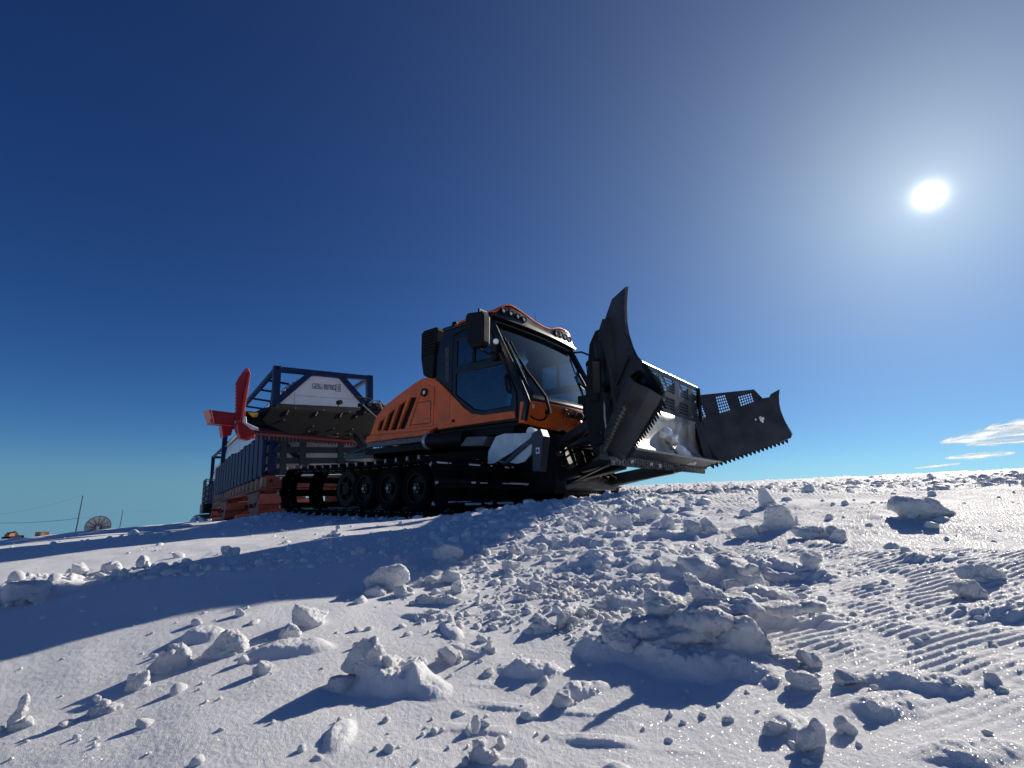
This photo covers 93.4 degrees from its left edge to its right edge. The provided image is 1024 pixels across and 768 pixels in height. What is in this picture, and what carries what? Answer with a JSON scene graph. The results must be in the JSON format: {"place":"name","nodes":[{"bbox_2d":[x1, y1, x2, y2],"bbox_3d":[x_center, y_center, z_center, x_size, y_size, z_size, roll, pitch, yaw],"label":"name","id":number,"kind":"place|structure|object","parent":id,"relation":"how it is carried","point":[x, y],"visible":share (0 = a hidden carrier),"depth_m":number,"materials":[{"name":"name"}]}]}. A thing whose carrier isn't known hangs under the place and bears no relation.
{"place":"outdoors","nodes":[
{"label":"outdoors","id":0,"kind":"place"},
{"bbox_2d":[0,468,1023,767],"bbox_3d":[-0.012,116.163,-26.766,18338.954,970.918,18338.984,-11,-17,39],"label":"snow field","id":1,"kind":"structure","parent":0,"point":[926,716],"depth_m":1.15,"materials":[{"name":"white snow"}]},
{"bbox_2d":[1,531,23,538],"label":"snow groomer","id":2,"kind":"object","parent":1,"relation":"on","point":[13,534],"visible":0.98,"depth_m":159.05,"materials":[{"name":"orange paint"}]},
{"bbox_2d":[0,693,34,732],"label":"snow lump","id":3,"kind":"object","parent":1,"relation":"on","point":[17,720],"visible":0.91,"depth_m":1.01,"materials":[{"name":"white snow"}]},
{"bbox_2d":[0,580,52,607],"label":"snow lump","id":4,"kind":"object","parent":1,"relation":"on","point":[25,592],"visible":0.95,"depth_m":1.93,"materials":[{"name":"white snow"}]},
{"bbox_2d":[35,532,48,535],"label":"cargo crate","id":5,"kind":"object","parent":1,"relation":"on","point":[41,533],"visible":0.8,"depth_m":156.71,"materials":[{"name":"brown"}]},
{"bbox_2d":[75,496,82,531],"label":"utility pole","id":6,"kind":"object","parent":1,"relation":"on","point":[79,515],"visible":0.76,"depth_m":87.50,"materials":[{"name":"grey metal"}]},
{"bbox_2d":[71,562,88,575],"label":"snow lump","id":7,"kind":"object","parent":1,"relation":"on","point":[81,568],"visible":0.69,"depth_m":2.35,"materials":[{"name":"white snow"}]},
{"bbox_2d":[84,516,110,530],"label":"satellite dish","id":8,"kind":"object","parent":1,"relation":"on","point":[97,523],"visible":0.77,"depth_m":111.71,"materials":[{"name":"grey metal"}]},
{"bbox_2d":[86,694,123,716],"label":"snow lump","id":9,"kind":"object","parent":1,"relation":"on","point":[103,706],"visible":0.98,"depth_m":1.03,"materials":[{"name":"white snow"}]},
{"bbox_2d":[100,561,122,571],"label":"snow lump","id":10,"kind":"object","parent":1,"relation":"on","point":[111,566],"visible":0.7,"depth_m":2.40,"materials":[{"name":"white snow"}]},
{"bbox_2d":[124,670,154,691],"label":"snow lump","id":11,"kind":"object","parent":1,"relation":"on","point":[138,680],"visible":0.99,"depth_m":1.12,"materials":[{"name":"white snow"}]},
{"bbox_2d":[135,555,150,568],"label":"snow lump","id":12,"kind":"object","parent":1,"relation":"on","point":[142,561],"visible":0.85,"depth_m":2.38,"materials":[{"name":"white snow"}]},
{"bbox_2d":[146,642,192,674],"bbox_3d":[-0.855,0.695,1.220,0.119,0.074,0.058,3,-13,-14],"label":"snow lump","id":13,"kind":"object","parent":1,"relation":"on","point":[173,657],"visible":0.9,"depth_m":1.21,"materials":[{"name":"white snow"}]},
{"bbox_2d":[190,515,211,522],"bbox_3d":[-13.032,5.811,20.188,0.798,0.650,2.271,8,-15,-30],"label":"snow pile","id":14,"kind":"object","parent":1,"relation":"on","point":[193,519],"visible":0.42,"depth_m":19.68,"materials":[{"name":"white snow"}]},
{"bbox_2d":[195,478,217,520],"bbox_3d":[-15.235,5.900,24.157,0.820,2.400,1.625,6,-17,-36],"label":"cage pallet","id":15,"kind":"object","parent":1,"relation":"on","point":[205,508],"visible":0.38,"depth_m":23.64,"materials":[{"name":"grey metal"}]},
{"bbox_2d":[205,480,221,518],"bbox_3d":[-12.588,5.496,22.904,2.713,2.400,9.396,6,-17,-36],"label":"cargo sled","id":16,"kind":"object","parent":1,"relation":"on","point":[214,514],"visible":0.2,"depth_m":23.09,"materials":[{"name":"red paint"}]},
{"bbox_2d":[210,441,228,482],"bbox_3d":[-12.686,4.292,23.339,2.446,2.596,8.967,6,-17,-36],"label":"tank container","id":17,"kind":"object","parent":16,"relation":"on","point":[212,469],"visible":0.05,"depth_m":26.07,"materials":[{"name":"metal"}]},
{"bbox_2d":[201,629,249,659],"bbox_3d":[-0.753,0.684,1.273,0.114,0.072,0.070,3,-13,-14],"label":"snow lump","id":18,"kind":"object","parent":1,"relation":"on","point":[229,642],"visible":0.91,"depth_m":1.26,"materials":[{"name":"white snow"}]},
{"bbox_2d":[220,546,240,556],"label":"snow lump","id":19,"kind":"object","parent":1,"relation":"on","point":[229,551],"visible":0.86,"depth_m":2.59,"materials":[{"name":"white snow"}]},
{"bbox_2d":[237,655,248,664],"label":"snow lump","id":20,"kind":"object","parent":1,"relation":"on","point":[242,659],"visible":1,"depth_m":1.19,"materials":[{"name":"white snow"}]},
{"bbox_2d":[251,660,273,677],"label":"snow lump","id":21,"kind":"object","parent":1,"relation":"on","point":[262,667],"visible":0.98,"depth_m":1.12,"materials":[{"name":"white snow"}]},
{"bbox_2d":[212,435,367,520],"bbox_3d":[-7.180,3.138,14.930,2.713,2.400,9.396,6,-17,-36],"label":"cargo sled","id":22,"kind":"object","parent":1,"relation":"on","point":[244,466],"visible":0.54,"depth_m":11.86,"materials":[{"name":"blue paint"}]},
{"bbox_2d":[219,365,372,494],"bbox_3d":[-7.278,1.934,15.365,2.446,2.596,8.967,6,-17,-36],"label":"tank container","id":23,"kind":"object","parent":22,"relation":"on","point":[310,387],"visible":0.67,"depth_m":12.11,"materials":[{"name":"metal"}]},
{"bbox_2d":[278,623,301,639],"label":"snow lump","id":24,"kind":"object","parent":1,"relation":"on","point":[291,630],"visible":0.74,"depth_m":1.33,"materials":[{"name":"white snow"}]},
{"bbox_2d":[291,604,328,627],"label":"snow lump","id":25,"kind":"object","parent":1,"relation":"on","point":[307,617],"visible":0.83,"depth_m":1.42,"materials":[{"name":"white snow"}]},
{"bbox_2d":[322,525,344,536],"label":"snow lump","id":26,"kind":"object","parent":1,"relation":"on","point":[334,533],"visible":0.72,"depth_m":3.12,"materials":[{"name":"white snow"}]},
{"bbox_2d":[323,674,354,693],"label":"snow lump","id":27,"kind":"object","parent":1,"relation":"on","point":[341,684],"visible":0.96,"depth_m":1.01,"materials":[{"name":"white snow"}]},
{"bbox_2d":[341,635,386,676],"bbox_3d":[-0.317,0.595,1.058,0.124,0.078,0.062,-2,-13,11],"label":"snow lump","id":28,"kind":"object","parent":1,"relation":"on","point":[364,654],"visible":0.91,"depth_m":1.04,"materials":[{"name":"white snow"}]},
{"bbox_2d":[360,585,385,596],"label":"snow lump","id":29,"kind":"object","parent":1,"relation":"on","point":[375,590],"visible":0.91,"depth_m":1.72,"materials":[{"name":"white snow"}]},
{"bbox_2d":[363,564,409,591],"bbox_3d":[-0.462,0.737,1.820,0.184,0.114,0.096,-2,-13,8],"label":"snow lump","id":30,"kind":"object","parent":1,"relation":"on","point":[387,578],"visible":0.7,"depth_m":1.79,"materials":[{"name":"white snow"}]},
{"bbox_2d":[383,654,393,667],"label":"snow lump","id":31,"kind":"object","parent":1,"relation":"on","point":[388,660],"visible":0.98,"depth_m":1.04,"materials":[{"name":"white snow"}]},
{"bbox_2d":[393,585,413,596],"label":"snow lump","id":32,"kind":"object","parent":1,"relation":"on","point":[402,590],"visible":0.88,"depth_m":1.72,"materials":[{"name":"white snow"}]},
{"bbox_2d":[394,554,416,568],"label":"snow lump","id":33,"kind":"object","parent":1,"relation":"on","point":[402,561],"visible":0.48,"depth_m":2.18,"materials":[{"name":"white snow"}]},
{"bbox_2d":[412,577,424,585],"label":"snow lump","id":34,"kind":"object","parent":1,"relation":"on","point":[419,582],"visible":1,"depth_m":1.86,"materials":[{"name":"white snow"}]},
{"bbox_2d":[422,575,436,584],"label":"snow lump","id":35,"kind":"object","parent":1,"relation":"on","point":[429,579],"visible":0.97,"depth_m":1.87,"materials":[{"name":"white snow"}]},
{"bbox_2d":[409,593,466,605],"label":"snow lump","id":36,"kind":"object","parent":1,"relation":"on","point":[425,598],"visible":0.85,"depth_m":1.62,"materials":[{"name":"white snow"}]},
{"bbox_2d":[435,645,462,665],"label":"snow lump","id":37,"kind":"object","parent":1,"relation":"on","point":[451,654],"visible":0.99,"depth_m":1.12,"materials":[{"name":"white snow"}]},
{"bbox_2d":[433,543,467,563],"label":"snow lump","id":38,"kind":"object","parent":1,"relation":"on","point":[443,553],"visible":0.78,"depth_m":2.27,"materials":[{"name":"white snow"}]},
{"bbox_2d":[438,570,462,582],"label":"snow lump","id":39,"kind":"object","parent":1,"relation":"on","point":[450,576],"visible":0.79,"depth_m":1.86,"materials":[{"name":"white snow"}]},
{"bbox_2d":[448,580,462,592],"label":"snow lump","id":40,"kind":"object","parent":1,"relation":"on","point":[456,586],"visible":1,"depth_m":1.72,"materials":[{"name":"white snow"}]},
{"bbox_2d":[470,592,480,605],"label":"snow lump","id":41,"kind":"object","parent":1,"relation":"on","point":[477,602],"visible":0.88,"depth_m":1.56,"materials":[{"name":"white snow"}]},
{"bbox_2d":[461,714,500,765],"bbox_3d":[-0.046,0.570,0.764,0.064,0.074,0.034,-1,-13,6],"label":"snow lump","id":42,"kind":"object","parent":1,"relation":"on","point":[480,752],"visible":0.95,"depth_m":0.76,"materials":[{"name":"white snow"}]},
{"bbox_2d":[480,636,495,653],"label":"snow lump","id":43,"kind":"object","parent":1,"relation":"on","point":[488,647],"visible":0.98,"depth_m":1.15,"materials":[{"name":"white snow"}]},
{"bbox_2d":[203,287,791,519],"bbox_3d":[-0.853,0.475,8.177,8.883,3.334,5.347,-11,-17,39],"label":"snow groomer","id":44,"kind":"object","parent":1,"relation":"on","point":[503,405],"visible":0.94,"depth_m":6.77,"materials":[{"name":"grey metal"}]},
{"bbox_2d":[444,329,516,426],"bbox_3d":[-0.474,-0.128,6.817,1.360,1.390,0.082,-11,-17,39],"label":"door","id":45,"kind":"structure","parent":44,"relation":"in","point":[491,388],"depth_m":6.82,"materials":[{"name":"black paint"}]},
{"bbox_2d":[659,427,695,464],"bbox_3d":[2.156,0.815,6.286,0.209,0.461,0.786,-11,-17,39],"label":"snow clump","id":46,"kind":"object","parent":44,"relation":"on","point":[669,435],"visible":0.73,"depth_m":6.16,"materials":[{"name":"white snow"}]},
{"bbox_2d":[502,560,521,570],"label":"snow lump","id":47,"kind":"object","parent":1,"relation":"on","point":[511,564],"visible":0.72,"depth_m":2.00,"materials":[{"name":"white snow"}]},
{"bbox_2d":[7,470,1023,767],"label":"snow rubble","id":48,"kind":"object","parent":1,"relation":"on","point":[585,582],"visible":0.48,"depth_m":2.05,"materials":[{"name":"white snow"}]},
{"bbox_2d":[508,542,523,554],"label":"snow lump","id":49,"kind":"object","parent":1,"relation":"on","point":[515,548],"visible":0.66,"depth_m":2.29,"materials":[{"name":"white snow"}]},
{"bbox_2d":[521,546,540,556],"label":"snow lump","id":50,"kind":"object","parent":1,"relation":"on","point":[530,551],"visible":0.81,"depth_m":2.20,"materials":[{"name":"white snow"}]},
{"bbox_2d":[523,580,545,592],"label":"snow lump","id":51,"kind":"object","parent":1,"relation":"on","point":[535,586],"visible":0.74,"depth_m":1.65,"materials":[{"name":"white snow"}]},
{"bbox_2d":[529,617,553,633],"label":"snow lump","id":52,"kind":"object","parent":1,"relation":"on","point":[539,625],"visible":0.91,"depth_m":1.26,"materials":[{"name":"white snow"}]},
{"bbox_2d":[551,688,577,708],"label":"snow lump","id":53,"kind":"object","parent":1,"relation":"on","point":[562,698],"visible":1,"depth_m":0.89,"materials":[{"name":"white snow"}]},
{"bbox_2d":[551,610,580,629],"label":"snow lump","id":54,"kind":"object","parent":1,"relation":"on","point":[565,618],"visible":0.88,"depth_m":1.28,"materials":[{"name":"white snow"}]},
{"bbox_2d":[564,520,583,532],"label":"snow lump","id":55,"kind":"object","parent":1,"relation":"on","point":[572,526],"visible":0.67,"depth_m":2.60,"materials":[{"name":"white snow"}]},
{"bbox_2d":[584,511,609,526],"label":"snow lump","id":56,"kind":"object","parent":1,"relation":"on","point":[595,520],"visible":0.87,"depth_m":2.81,"materials":[{"name":"white snow"}]},
{"bbox_2d":[606,513,638,530],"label":"snow lump","id":57,"kind":"object","parent":1,"relation":"on","point":[621,521],"visible":0.84,"depth_m":2.65,"materials":[{"name":"white snow"}]},
{"bbox_2d":[635,504,660,522],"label":"snow lump","id":58,"kind":"object","parent":1,"relation":"on","point":[649,512],"visible":0.94,"depth_m":2.87,"materials":[{"name":"white snow"}]},
{"bbox_2d":[644,578,670,592],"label":"snow lump","id":59,"kind":"object","parent":1,"relation":"on","point":[656,587],"visible":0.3,"depth_m":1.52,"materials":[{"name":"white snow"}]},
{"bbox_2d":[659,516,676,529],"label":"snow lump","id":60,"kind":"object","parent":1,"relation":"on","point":[664,522],"visible":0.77,"depth_m":2.41,"materials":[{"name":"white snow"}]},
{"bbox_2d":[678,499,694,510],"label":"snow lump","id":61,"kind":"object","parent":1,"relation":"on","point":[687,507],"visible":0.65,"depth_m":3.21,"materials":[{"name":"white snow"}]},
{"bbox_2d":[683,519,700,534],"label":"snow lump","id":62,"kind":"object","parent":1,"relation":"on","point":[690,526],"visible":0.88,"depth_m":2.36,"materials":[{"name":"white snow"}]},
{"bbox_2d":[699,517,718,532],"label":"snow lump","id":63,"kind":"object","parent":1,"relation":"on","point":[707,525],"visible":0.81,"depth_m":2.37,"materials":[{"name":"white snow"}]},
{"bbox_2d":[704,547,716,554],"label":"snow lump","id":64,"kind":"object","parent":1,"relation":"on","point":[709,550],"visible":0.28,"depth_m":1.76,"materials":[{"name":"white snow"}]},
{"bbox_2d":[601,573,826,656],"bbox_3d":[0.472,0.549,1.128,0.528,0.201,0.212,-2,-13,7],"label":"snow mound","id":65,"kind":"object","parent":1,"relation":"on","point":[706,614],"visible":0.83,"depth_m":1.09,"materials":[{"name":"white snow"}]},
{"bbox_2d":[719,579,743,591],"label":"snow lump","id":66,"kind":"object","parent":1,"relation":"on","point":[727,584],"visible":0.65,"depth_m":1.51,"materials":[{"name":"white snow"}]},
{"bbox_2d":[677,550,801,583],"bbox_3d":[0.764,0.628,1.627,0.347,0.111,0.264,-11,-17,39],"label":"snow mound","id":67,"kind":"object","parent":1,"relation":"on","point":[704,567],"visible":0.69,"depth_m":1.60,"materials":[{"name":"white snow"}]},
{"bbox_2d":[683,583,799,601],"bbox_3d":[0.640,0.605,1.325,0.338,0.097,0.172,-1,-13,3],"label":"snow mound","id":68,"kind":"object","parent":1,"relation":"on","point":[757,592],"visible":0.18,"depth_m":1.31,"materials":[{"name":"white snow"}]},
{"bbox_2d":[726,525,756,538],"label":"snow lump","id":69,"kind":"object","parent":1,"relation":"on","point":[746,531],"visible":0.88,"depth_m":2.21,"materials":[{"name":"white snow"}]},
{"bbox_2d":[747,573,769,586],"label":"snow lump","id":70,"kind":"object","parent":1,"relation":"on","point":[754,579],"visible":0.42,"depth_m":1.47,"materials":[{"name":"white snow"}]},
{"bbox_2d":[758,487,776,506],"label":"snow lump","id":71,"kind":"object","parent":1,"relation":"on","point":[765,498],"visible":0.69,"depth_m":3.13,"materials":[{"name":"white snow"}]},
{"bbox_2d":[762,719,787,737],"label":"snow lump","id":72,"kind":"object","parent":1,"relation":"on","point":[773,727],"visible":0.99,"depth_m":0.77,"materials":[{"name":"white snow"}]},
{"bbox_2d":[754,504,796,531],"bbox_3d":[1.284,0.668,2.366,0.253,0.153,0.093,2,-13,-10],"label":"snow lump","id":73,"kind":"object","parent":1,"relation":"on","point":[778,516],"visible":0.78,"depth_m":2.34,"materials":[{"name":"white snow"}]},
{"bbox_2d":[794,515,799,525],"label":"snow lump","id":74,"kind":"object","parent":1,"relation":"on","point":[796,520],"visible":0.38,"depth_m":2.35,"materials":[{"name":"white snow"}]},
{"bbox_2d":[784,669,821,690],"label":"snow lump","id":75,"kind":"object","parent":1,"relation":"on","point":[803,680],"visible":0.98,"depth_m":0.90,"materials":[{"name":"white snow"}]},
{"bbox_2d":[788,717,826,751],"bbox_3d":[0.446,0.528,0.726,0.052,0.047,0.035,6,-14,-23],"label":"snow lump","id":76,"kind":"object","parent":1,"relation":"on","point":[811,735],"visible":1,"depth_m":0.72,"materials":[{"name":"white snow"}]},
{"bbox_2d":[795,649,822,668],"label":"snow lump","id":77,"kind":"object","parent":1,"relation":"on","point":[807,659],"visible":1,"depth_m":0.99,"materials":[{"name":"white snow"}]},
{"bbox_2d":[797,527,821,539],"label":"snow lump","id":78,"kind":"object","parent":1,"relation":"on","point":[806,533],"visible":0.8,"depth_m":2.08,"materials":[{"name":"white snow"}]},
{"bbox_2d":[799,552,820,570],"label":"snow lump","id":79,"kind":"object","parent":1,"relation":"on","point":[808,561],"visible":0.92,"depth_m":1.60,"materials":[{"name":"white snow"}]},
{"bbox_2d":[810,551,822,561],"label":"snow lump","id":80,"kind":"object","parent":1,"relation":"on","point":[818,555],"visible":0.44,"depth_m":1.76,"materials":[{"name":"white snow"}]},
{"bbox_2d":[791,525,846,536],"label":"snow lump","id":81,"kind":"object","parent":1,"relation":"on","point":[827,531],"visible":0.53,"depth_m":2.11,"materials":[{"name":"white snow"}]},
{"bbox_2d":[829,529,847,541],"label":"snow lump","id":82,"kind":"object","parent":1,"relation":"on","point":[838,535],"visible":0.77,"depth_m":2.01,"materials":[{"name":"white snow"}]},
{"bbox_2d":[833,715,858,734],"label":"snow lump","id":83,"kind":"object","parent":1,"relation":"on","point":[842,724],"visible":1,"depth_m":0.76,"materials":[{"name":"white snow"}]},
{"bbox_2d":[833,669,864,686],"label":"snow lump","id":84,"kind":"object","parent":1,"relation":"on","point":[843,677],"visible":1,"depth_m":0.91,"materials":[{"name":"white snow"}]},
{"bbox_2d":[887,495,956,518],"bbox_3d":[1.956,0.602,2.307,0.249,0.139,0.199,-1,-13,4],"label":"snow lump","id":85,"kind":"object","parent":1,"relation":"on","point":[923,507],"visible":0.87,"depth_m":2.25,"materials":[{"name":"white snow"}]},
{"bbox_2d":[947,579,988,602],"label":"snow lump","id":86,"kind":"object","parent":1,"relation":"on","point":[969,589],"visible":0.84,"depth_m":1.26,"materials":[{"name":"white snow"}]},
{"bbox_2d":[954,563,1006,584],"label":"snow lump","id":87,"kind":"object","parent":1,"relation":"on","point":[984,573],"visible":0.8,"depth_m":1.38,"materials":[{"name":"white snow"}]},
{"bbox_2d":[0,0,1023,539],"label":"sky","id":88,"kind":"structure","parent":0,"point":[820,203],"materials":[{"name":"blue"}]},
{"bbox_2d":[948,452,1013,458],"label":"cloud","id":89,"kind":"structure","parent":0,"point":[960,456],"depth_m":6508.75,"materials":[{"name":"white"}]},
{"bbox_2d":[943,426,1023,443],"bbox_3d":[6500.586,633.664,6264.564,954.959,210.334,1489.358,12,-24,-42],"label":"cloud","id":90,"kind":"structure","parent":0,"point":[968,440],"depth_m":6431.14,"materials":[{"name":"white"}]},
{"bbox_2d":[966,437,1023,445],"bbox_3d":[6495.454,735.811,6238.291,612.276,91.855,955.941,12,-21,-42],"label":"cloud","id":91,"kind":"structure","parent":0,"point":[984,444],"depth_m":6388.00,"materials":[{"name":"white"}]},
{"bbox_2d":[985,420,1023,430],"bbox_3d":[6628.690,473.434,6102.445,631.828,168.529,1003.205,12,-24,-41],"label":"cloud","id":92,"kind":"structure","parent":0,"point":[989,427],"depth_m":6308.40,"materials":[{"name":"white"}]}
]}

